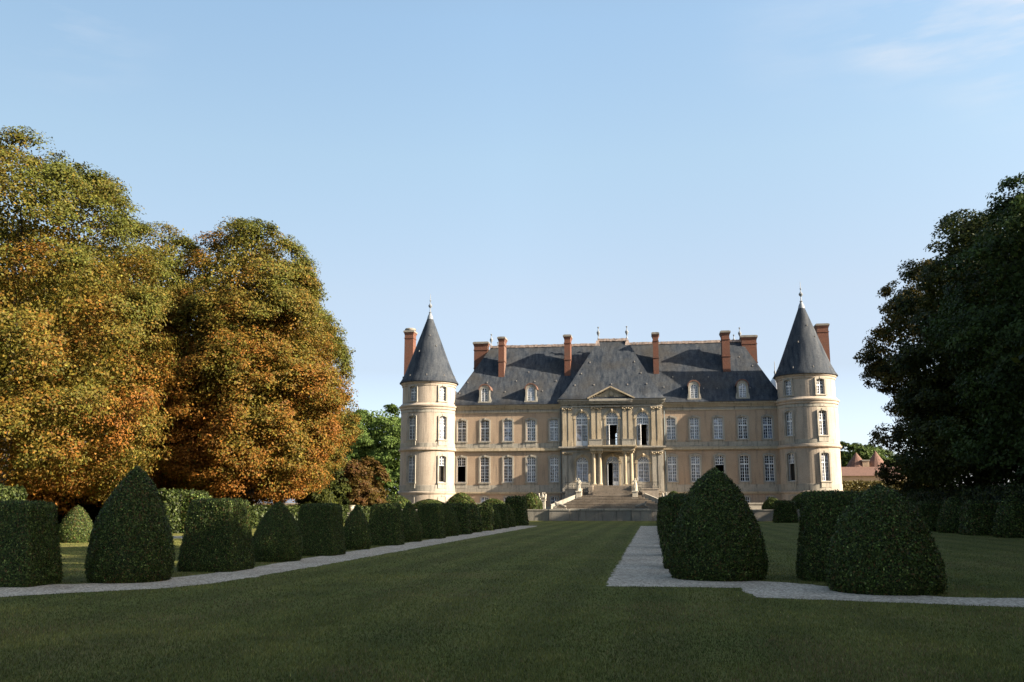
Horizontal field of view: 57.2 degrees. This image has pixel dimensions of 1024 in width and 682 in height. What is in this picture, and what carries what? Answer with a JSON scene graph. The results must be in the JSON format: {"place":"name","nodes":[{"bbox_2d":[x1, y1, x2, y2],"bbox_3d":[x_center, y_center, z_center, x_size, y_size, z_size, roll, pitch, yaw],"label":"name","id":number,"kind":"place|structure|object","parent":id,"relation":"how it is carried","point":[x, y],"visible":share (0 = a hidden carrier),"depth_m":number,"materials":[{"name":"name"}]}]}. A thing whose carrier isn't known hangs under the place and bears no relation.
{"place":"outdoors","nodes":[
{"label":"outdoors","id":0,"kind":"place"},
{"bbox_2d":[0,526,535,596],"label":"gravel path","id":1,"kind":"structure","parent":0,"point":[258,571],"depth_m":22.83,"materials":[{"name":"grey gravel"}]},
{"bbox_2d":[0,521,1023,681],"bbox_3d":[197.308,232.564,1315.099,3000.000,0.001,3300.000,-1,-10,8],"label":"lawn","id":2,"kind":"structure","parent":0,"point":[548,527],"depth_m":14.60,"materials":[{"name":"green plant"}]},
{"bbox_2d":[0,484,27,500],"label":"hedge","id":3,"kind":"object","parent":2,"relation":"on","point":[16,492],"visible":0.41,"depth_m":42.76,"materials":[{"name":"green plant"}]},
{"bbox_2d":[0,499,63,587],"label":"topiary block","id":4,"kind":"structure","parent":2,"relation":"on","point":[30,551],"depth_m":19.61,"materials":[{"name":"green plant"}]},
{"bbox_2d":[0,244,89,485],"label":"chestnut tree","id":5,"kind":"object","parent":2,"relation":"on","point":[34,378],"depth_m":62.32,"materials":[{"name":"orange plant"}]},
{"bbox_2d":[58,504,92,542],"bbox_3d":[-19.996,8.408,43.135,1.644,1.792,1.667,1,-10,-5],"label":"topiary cone","id":6,"kind":"object","parent":2,"relation":"on","point":[75,525],"visible":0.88,"depth_m":42.59,"materials":[{"name":"green plant"}]},
{"bbox_2d":[55,494,102,524],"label":"hedge","id":7,"kind":"object","parent":2,"relation":"on","point":[92,511],"visible":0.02,"depth_m":86.48,"materials":[{"name":"green plant"}]},
{"bbox_2d":[7,273,174,515],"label":"chestnut tree","id":8,"kind":"object","parent":2,"relation":"on","point":[59,509],"visible":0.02,"depth_m":72.03,"materials":[{"name":"orange plant"}]},
{"bbox_2d":[0,125,185,507],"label":"chestnut tree","id":9,"kind":"object","parent":2,"relation":"on","point":[59,397],"visible":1,"depth_m":50.95,"materials":[{"name":"orange plant"}]},
{"bbox_2d":[84,465,175,582],"bbox_3d":[-8.569,4.125,21.248,1.927,2.624,1.945,-8,-13,39],"label":"topiary cone","id":10,"kind":"object","parent":2,"relation":"on","point":[131,539],"visible":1,"depth_m":20.60,"materials":[{"name":"green plant"}]},
{"bbox_2d":[59,219,215,506],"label":"chestnut tree","id":11,"kind":"object","parent":2,"relation":"on","point":[165,259],"visible":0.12,"depth_m":74.84,"materials":[{"name":"orange plant"}]},
{"bbox_2d":[85,324,208,503],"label":"chestnut tree","id":12,"kind":"object","parent":2,"relation":"on","point":[162,480],"visible":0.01,"depth_m":84.58,"materials":[{"name":"orange plant"}]},
{"bbox_2d":[158,488,207,532],"bbox_3d":[-21.004,10.598,58.802,2.008,2.934,5.540,-1,-10,8],"label":"hedge","id":13,"kind":"object","parent":2,"relation":"on","point":[172,499],"visible":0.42,"depth_m":57.04,"materials":[{"name":"green plant"}]},
{"bbox_2d":[177,492,213,532],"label":"topiary block","id":14,"kind":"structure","parent":2,"relation":"on","point":[187,501],"depth_m":57.98,"materials":[{"name":"green plant"}]},
{"bbox_2d":[176,497,255,571],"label":"topiary block","id":15,"kind":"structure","parent":2,"relation":"on","point":[217,535],"depth_m":24.05,"materials":[{"name":"green plant"}]},
{"bbox_2d":[154,216,353,504],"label":"chestnut tree","id":16,"kind":"object","parent":2,"relation":"on","point":[249,441],"visible":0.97,"depth_m":73.00,"materials":[{"name":"orange plant"}]},
{"bbox_2d":[252,501,303,561],"bbox_3d":[-7.169,5.829,28.734,1.587,1.864,1.614,0,-10,-2],"label":"topiary cone","id":17,"kind":"object","parent":2,"relation":"on","point":[277,536],"visible":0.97,"depth_m":28.21,"materials":[{"name":"green plant"}]},
{"bbox_2d":[246,280,363,503],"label":"chestnut tree","id":18,"kind":"object","parent":2,"relation":"on","point":[343,362],"visible":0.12,"depth_m":89.80,"materials":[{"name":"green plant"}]},
{"bbox_2d":[250,503,370,528],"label":"hedge","id":19,"kind":"object","parent":2,"relation":"on","point":[258,513],"visible":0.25,"depth_m":76.06,"materials":[{"name":"green plant"}]},
{"bbox_2d":[297,502,346,555],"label":"topiary block","id":20,"kind":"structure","parent":2,"relation":"on","point":[321,526],"depth_m":31.62,"materials":[{"name":"green plant"}]},
{"bbox_2d":[295,461,351,504],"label":"tree","id":21,"kind":"object","parent":2,"relation":"on","point":[335,492],"visible":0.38,"depth_m":93.56,"materials":[{"name":"green plant"}]},
{"bbox_2d":[343,505,372,549],"bbox_3d":[-6.014,7.220,36.368,1.244,1.792,1.228,-4,-11,22],"label":"topiary cone","id":22,"kind":"object","parent":2,"relation":"on","point":[358,534],"visible":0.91,"depth_m":35.96,"materials":[{"name":"green plant"}]},
{"bbox_2d":[332,456,390,505],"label":"chestnut tree","id":23,"kind":"object","parent":2,"relation":"on","point":[366,488],"visible":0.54,"depth_m":98.67,"materials":[{"name":"brown plant"}]},
{"bbox_2d":[329,403,400,497],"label":"lime tree","id":24,"kind":"object","parent":2,"relation":"on","point":[379,440],"visible":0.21,"depth_m":164.34,"materials":[{"name":"green plant"}]},
{"bbox_2d":[368,502,404,545],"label":"topiary block","id":25,"kind":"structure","parent":2,"relation":"on","point":[386,524],"depth_m":39.83,"materials":[{"name":"green plant"}]},
{"bbox_2d":[402,501,422,541],"bbox_3d":[-4.869,8.515,44.197,1.378,1.960,1.359,-4,-11,21],"label":"topiary cone","id":26,"kind":"object","parent":2,"relation":"on","point":[413,528],"visible":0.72,"depth_m":43.76,"materials":[{"name":"green plant"}]},
{"bbox_2d":[417,503,445,538],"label":"topiary block","id":27,"kind":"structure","parent":2,"relation":"on","point":[431,517],"depth_m":47.91,"materials":[{"name":"green plant"}]},
{"bbox_2d":[443,502,459,535],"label":"topiary cone","id":28,"kind":"object","parent":2,"relation":"on","point":[452,526],"visible":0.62,"depth_m":52.14,"materials":[{"name":"green plant"}]},
{"bbox_2d":[451,502,472,534],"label":"topiary block","id":29,"kind":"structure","parent":2,"relation":"on","point":[462,512],"depth_m":55.19,"materials":[{"name":"green plant"}]},
{"bbox_2d":[469,502,482,531],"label":"topiary cone","id":30,"kind":"object","parent":2,"relation":"on","point":[476,521],"visible":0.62,"depth_m":59.38,"materials":[{"name":"green plant"}]},
{"bbox_2d":[476,503,494,530],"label":"topiary block","id":31,"kind":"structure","parent":2,"relation":"on","point":[486,510],"depth_m":63.26,"materials":[{"name":"green plant"}]},
{"bbox_2d":[492,503,501,528],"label":"topiary cone","id":32,"kind":"object","parent":2,"relation":"on","point":[497,520],"visible":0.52,"depth_m":67.32,"materials":[{"name":"green plant"}]},
{"bbox_2d":[495,502,509,527],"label":"topiary block","id":33,"kind":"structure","parent":2,"relation":"on","point":[503,509],"depth_m":70.16,"materials":[{"name":"green plant"}]},
{"bbox_2d":[507,503,515,526],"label":"topiary cone","id":34,"kind":"object","parent":2,"relation":"on","point":[512,520],"visible":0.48,"depth_m":74.12,"materials":[{"name":"green plant"}]},
{"bbox_2d":[505,495,528,525],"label":"topiary block","id":35,"kind":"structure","parent":2,"relation":"on","point":[518,504],"depth_m":80.17,"materials":[{"name":"green plant"}]},
{"bbox_2d":[402,509,799,520],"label":"retaining wall","id":36,"kind":"structure","parent":2,"relation":"on","point":[604,514],"depth_m":103.90,"materials":[{"name":"stone"}]},
{"bbox_2d":[659,499,664,547],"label":"topiary block","id":37,"kind":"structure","parent":2,"relation":"on","point":[661,531],"depth_m":36.98,"materials":[{"name":"green plant"}]},
{"bbox_2d":[660,493,678,555],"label":"topiary block","id":38,"kind":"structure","parent":2,"relation":"on","point":[664,518],"depth_m":31.62,"materials":[{"name":"green plant"}]},
{"bbox_2d":[661,492,687,568],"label":"topiary block","id":39,"kind":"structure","parent":2,"relation":"on","point":[674,503],"depth_m":25.06,"materials":[{"name":"green plant"}]},
{"bbox_2d":[666,466,769,581],"bbox_3d":[4.765,4.244,21.941,2.351,2.612,2.335,-2,-10,11],"label":"topiary cone","id":40,"kind":"object","parent":2,"relation":"on","point":[717,534],"visible":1,"depth_m":21.15,"materials":[{"name":"green plant"}]},
{"bbox_2d":[772,499,798,522],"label":"topiary block","id":41,"kind":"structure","parent":2,"relation":"on","point":[785,511],"depth_m":92.39,"materials":[{"name":"green plant"}]},
{"bbox_2d":[795,488,863,581],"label":"topiary block","id":42,"kind":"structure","parent":2,"relation":"on","point":[820,512],"depth_m":21.07,"materials":[{"name":"green plant"}]},
{"bbox_2d":[840,440,888,466],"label":"woodland tree","id":43,"kind":"object","parent":2,"relation":"on","point":[862,452],"visible":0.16,"depth_m":178.50,"materials":[{"name":"green plant"}]},
{"bbox_2d":[841,451,906,481],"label":"outbuilding","id":44,"kind":"structure","parent":2,"relation":"on","point":[857,467],"depth_m":145.29,"materials":[{"name":"red tile"}]},
{"bbox_2d":[842,479,925,491],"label":"hedge","id":45,"kind":"object","parent":2,"relation":"on","point":[858,485],"visible":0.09,"depth_m":115.04,"materials":[{"name":"green plant"}]},
{"bbox_2d":[824,483,947,595],"bbox_3d":[7.327,3.897,18.592,2.270,2.150,2.253,-5,-11,24],"label":"topiary cone","id":46,"kind":"object","parent":2,"relation":"on","point":[882,541],"visible":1,"depth_m":17.84,"materials":[{"name":"green plant"}]},
{"bbox_2d":[914,500,943,531],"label":"topiary block","id":47,"kind":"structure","parent":2,"relation":"on","point":[930,511],"depth_m":61.40,"materials":[{"name":"green plant"}]},
{"bbox_2d":[852,251,1018,494],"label":"chestnut tree","id":48,"kind":"object","parent":2,"relation":"on","point":[878,369],"visible":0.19,"depth_m":84.69,"materials":[{"name":"green plant"}]},
{"bbox_2d":[936,496,962,532],"bbox_3d":[27.363,10.753,58.057,2.185,2.364,2.186,2,-10,-9],"label":"topiary cone","id":49,"kind":"object","parent":2,"relation":"on","point":[948,516],"visible":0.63,"depth_m":57.59,"materials":[{"name":"green plant"}]},
{"bbox_2d":[882,206,1023,492],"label":"lime tree","id":50,"kind":"object","parent":2,"relation":"on","point":[931,390],"visible":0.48,"depth_m":71.20,"materials":[{"name":"green plant"}]},
{"bbox_2d":[894,482,1023,504],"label":"hedge","id":51,"kind":"object","parent":2,"relation":"on","point":[997,492],"visible":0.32,"depth_m":65.34,"materials":[{"name":"green plant"}]},
{"bbox_2d":[917,172,1023,482],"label":"lime tree","id":52,"kind":"object","parent":2,"relation":"on","point":[973,332],"visible":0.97,"depth_m":59.99,"materials":[{"name":"green plant"}]},
{"bbox_2d":[957,499,999,535],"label":"topiary block","id":53,"kind":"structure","parent":2,"relation":"on","point":[976,518],"depth_m":53.16,"materials":[{"name":"green plant"}]},
{"bbox_2d":[992,494,1023,537],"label":"clipped hedge","id":54,"kind":"object","parent":2,"relation":"on","point":[1008,521],"visible":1,"depth_m":49.28,"materials":[{"name":"green plant"}]},
{"bbox_2d":[1011,216,1023,414],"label":"lime tree","id":55,"kind":"object","parent":2,"relation":"on","point":[1018,358],"visible":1,"depth_m":51.69,"materials":[{"name":"green plant"}]},
{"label":"terrace","id":56,"kind":"structure","parent":2,"relation":"on","visible":0},
{"bbox_2d":[383,494,412,508],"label":"topiary cone","id":57,"kind":"object","parent":56,"relation":"on","point":[401,500],"visible":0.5,"depth_m":108.68,"materials":[{"name":"green plant"}]},
{"bbox_2d":[413,499,444,508],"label":"topiary cone","id":58,"kind":"object","parent":56,"relation":"on","point":[424,501],"visible":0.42,"depth_m":108.20,"materials":[{"name":"green plant"}]},
{"bbox_2d":[444,492,475,504],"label":"topiary cone","id":59,"kind":"object","parent":56,"relation":"on","point":[461,497],"visible":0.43,"depth_m":107.80,"materials":[{"name":"green plant"}]},
{"bbox_2d":[525,492,542,508],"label":"topiary cone","id":60,"kind":"object","parent":56,"relation":"on","point":[533,501],"visible":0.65,"depth_m":106.60,"materials":[{"name":"green plant"}]},
{"bbox_2d":[565,488,584,497],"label":"side block","id":61,"kind":"structure","parent":56,"relation":"on","point":[569,492],"depth_m":108.11,"materials":[{"name":"beige stone"}]},
{"bbox_2d":[550,485,657,508],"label":"stone staircase","id":62,"kind":"structure","parent":56,"relation":"on","point":[609,497],"depth_m":106.29,"materials":[{"name":"grey stone"}]},
{"bbox_2d":[575,478,581,498],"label":"statue","id":63,"kind":"object","parent":62,"relation":"on","point":[578,491],"visible":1,"depth_m":107.62,"materials":[{"name":"stone"}]},
{"bbox_2d":[632,478,637,498],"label":"statue","id":64,"kind":"object","parent":62,"relation":"on","point":[635,492],"visible":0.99,"depth_m":106.68,"materials":[{"name":"stone"}]},
{"bbox_2d":[398,285,842,508],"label":"chateau","id":65,"kind":"structure","parent":56,"relation":"on","point":[505,421],"depth_m":114.52,"materials":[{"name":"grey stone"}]},
{"bbox_2d":[405,454,415,487],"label":"window","id":66,"kind":"structure","parent":65,"relation":"in","point":[412,459],"depth_m":114.04,"materials":[{"name":"white paint"}]},
{"bbox_2d":[406,414,416,444],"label":"window","id":67,"kind":"structure","parent":65,"relation":"in","point":[413,419],"depth_m":114.90,"materials":[{"name":"white paint"}]},
{"bbox_2d":[407,384,417,402],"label":"window","id":68,"kind":"structure","parent":65,"relation":"in","point":[414,390],"depth_m":115.83,"materials":[{"name":"white paint"}]},
{"bbox_2d":[437,384,447,402],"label":"window","id":69,"kind":"structure","parent":65,"relation":"in","point":[441,390],"depth_m":115.98,"materials":[{"name":"white paint"}]},
{"bbox_2d":[437,414,447,444],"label":"window","id":70,"kind":"structure","parent":65,"relation":"in","point":[441,439],"depth_m":115.07,"materials":[{"name":"white paint"}]},
{"bbox_2d":[437,454,447,487],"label":"window","id":71,"kind":"structure","parent":65,"relation":"in","point":[440,458],"depth_m":114.21,"materials":[{"name":"white paint"}]},
{"bbox_2d":[455,455,466,487],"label":"window","id":72,"kind":"structure","parent":65,"relation":"in","point":[462,461],"depth_m":116.20,"materials":[{"name":"white paint"}]},
{"bbox_2d":[455,418,467,446],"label":"window","id":73,"kind":"structure","parent":65,"relation":"in","point":[461,426],"depth_m":117.07,"materials":[{"name":"white paint"}]},
{"bbox_2d":[478,418,490,446],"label":"window","id":74,"kind":"structure","parent":65,"relation":"in","point":[485,425],"depth_m":116.63,"materials":[{"name":"white paint"}]},
{"bbox_2d":[478,455,490,487],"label":"window","id":75,"kind":"structure","parent":65,"relation":"in","point":[485,482],"depth_m":115.81,"materials":[{"name":"white paint"}]},
{"bbox_2d":[501,418,513,446],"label":"window","id":76,"kind":"structure","parent":65,"relation":"in","point":[507,425],"depth_m":116.20,"materials":[{"name":"white paint"}]},
{"bbox_2d":[501,455,513,487],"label":"window","id":77,"kind":"structure","parent":65,"relation":"in","point":[507,460],"depth_m":115.38,"materials":[{"name":"white paint"}]},
{"bbox_2d":[525,417,537,446],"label":"window","id":78,"kind":"structure","parent":65,"relation":"in","point":[530,425],"depth_m":115.78,"materials":[{"name":"white paint"}]},
{"bbox_2d":[525,455,537,487],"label":"window","id":79,"kind":"structure","parent":65,"relation":"in","point":[530,460],"depth_m":114.99,"materials":[{"name":"white paint"}]},
{"bbox_2d":[548,417,559,446],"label":"window","id":80,"kind":"structure","parent":65,"relation":"in","point":[554,424],"depth_m":115.38,"materials":[{"name":"white paint"}]},
{"bbox_2d":[548,454,559,487],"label":"window","id":81,"kind":"structure","parent":65,"relation":"in","point":[553,462],"depth_m":114.57,"materials":[{"name":"white paint"}]},
{"bbox_2d":[576,412,587,445],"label":"window","id":82,"kind":"structure","parent":65,"relation":"in","point":[581,418],"depth_m":114.65,"materials":[{"name":"white paint"}]},
{"bbox_2d":[577,457,587,481],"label":"window","id":83,"kind":"structure","parent":65,"relation":"in","point":[582,463],"depth_m":113.84,"materials":[{"name":"grey glass"}]},
{"bbox_2d":[606,412,617,444],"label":"window","id":84,"kind":"structure","parent":65,"relation":"in","point":[611,418],"depth_m":114.26,"materials":[{"name":"white paint"}]},
{"bbox_2d":[606,456,618,484],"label":"door","id":85,"kind":"structure","parent":65,"relation":"in","point":[612,459],"depth_m":113.23,"materials":[{"name":"white paint"}]},
{"bbox_2d":[636,412,648,444],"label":"window","id":86,"kind":"structure","parent":65,"relation":"in","point":[642,417],"depth_m":113.73,"materials":[{"name":"white paint"}]},
{"bbox_2d":[637,456,649,481],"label":"window","id":87,"kind":"structure","parent":65,"relation":"in","point":[643,462],"depth_m":112.76,"materials":[{"name":"grey glass"}]},
{"bbox_2d":[665,415,677,444],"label":"window","id":88,"kind":"structure","parent":65,"relation":"in","point":[671,436],"depth_m":113.34,"materials":[{"name":"white paint"}]},
{"bbox_2d":[666,454,678,487],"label":"window","id":89,"kind":"structure","parent":65,"relation":"in","point":[672,469],"depth_m":112.52,"materials":[{"name":"white paint"}]},
{"bbox_2d":[690,384,697,397],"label":"window","id":90,"kind":"structure","parent":65,"relation":"in","point":[693,389],"depth_m":113.69,"materials":[{"name":"white paint"}]},
{"bbox_2d":[688,415,700,444],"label":"window","id":91,"kind":"structure","parent":65,"relation":"in","point":[694,426],"depth_m":112.96,"materials":[{"name":"white paint"}]},
{"bbox_2d":[689,453,701,485],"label":"window","id":92,"kind":"structure","parent":65,"relation":"in","point":[695,462],"depth_m":112.19,"materials":[{"name":"grey glass"}]},
{"bbox_2d":[712,415,725,444],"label":"window","id":93,"kind":"structure","parent":65,"relation":"in","point":[718,426],"depth_m":112.54,"materials":[{"name":"white paint"}]},
{"bbox_2d":[713,453,725,472],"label":"window","id":94,"kind":"structure","parent":65,"relation":"in","point":[718,459],"depth_m":111.91,"materials":[{"name":"white paint"}]},
{"bbox_2d":[739,383,745,396],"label":"window","id":95,"kind":"structure","parent":65,"relation":"in","point":[742,387],"depth_m":112.85,"materials":[{"name":"white paint"}]},
{"bbox_2d":[736,414,749,444],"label":"window","id":96,"kind":"structure","parent":65,"relation":"in","point":[742,423],"depth_m":112.13,"materials":[{"name":"white paint"}]},
{"bbox_2d":[738,453,751,486],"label":"window","id":97,"kind":"structure","parent":65,"relation":"in","point":[744,460],"depth_m":111.31,"materials":[{"name":"white paint"}]},
{"bbox_2d":[761,414,774,444],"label":"window","id":98,"kind":"structure","parent":65,"relation":"in","point":[767,423],"depth_m":111.72,"materials":[{"name":"white paint"}]},
{"bbox_2d":[763,453,776,486],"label":"window","id":99,"kind":"structure","parent":65,"relation":"in","point":[769,461],"depth_m":110.88,"materials":[{"name":"white paint"}]},
{"bbox_2d":[782,378,793,397],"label":"window","id":100,"kind":"structure","parent":65,"relation":"in","point":[789,383],"depth_m":110.13,"materials":[{"name":"white paint"}]},
{"bbox_2d":[783,409,794,441],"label":"window","id":101,"kind":"structure","parent":65,"relation":"in","point":[790,436],"depth_m":109.24,"materials":[{"name":"white paint"}]},
{"bbox_2d":[785,451,797,487],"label":"window","id":102,"kind":"structure","parent":65,"relation":"in","point":[792,456],"depth_m":108.42,"materials":[{"name":"white paint"}]},
{"bbox_2d":[814,376,826,395],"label":"window","id":103,"kind":"structure","parent":65,"relation":"in","point":[818,382],"depth_m":108.76,"materials":[{"name":"white paint"}]},
{"bbox_2d":[817,408,829,440],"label":"window","id":104,"kind":"structure","parent":65,"relation":"in","point":[821,418],"depth_m":107.86,"materials":[{"name":"white paint"}]},
{"bbox_2d":[819,450,832,486],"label":"window","id":105,"kind":"structure","parent":65,"relation":"in","point":[823,456],"depth_m":107.00,"materials":[{"name":"white paint"}]},
{"bbox_2d":[642,488,658,497],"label":"side block","id":106,"kind":"structure","parent":56,"relation":"on","point":[654,492],"depth_m":106.77,"materials":[{"name":"beige stone"}]},
{"bbox_2d":[762,497,777,508],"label":"topiary cone","id":107,"kind":"object","parent":56,"relation":"on","point":[768,503],"visible":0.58,"depth_m":103.03,"materials":[{"name":"green plant"}]},
{"bbox_2d":[0,0,1023,502],"label":"sky","id":108,"kind":"structure","parent":0,"point":[543,171],"materials":[{"name":"blue"}]},
{"bbox_2d":[606,526,1023,606],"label":"gravel path","id":109,"kind":"structure","parent":0,"point":[640,564],"depth_m":19.93,"materials":[{"name":"grey gravel"}]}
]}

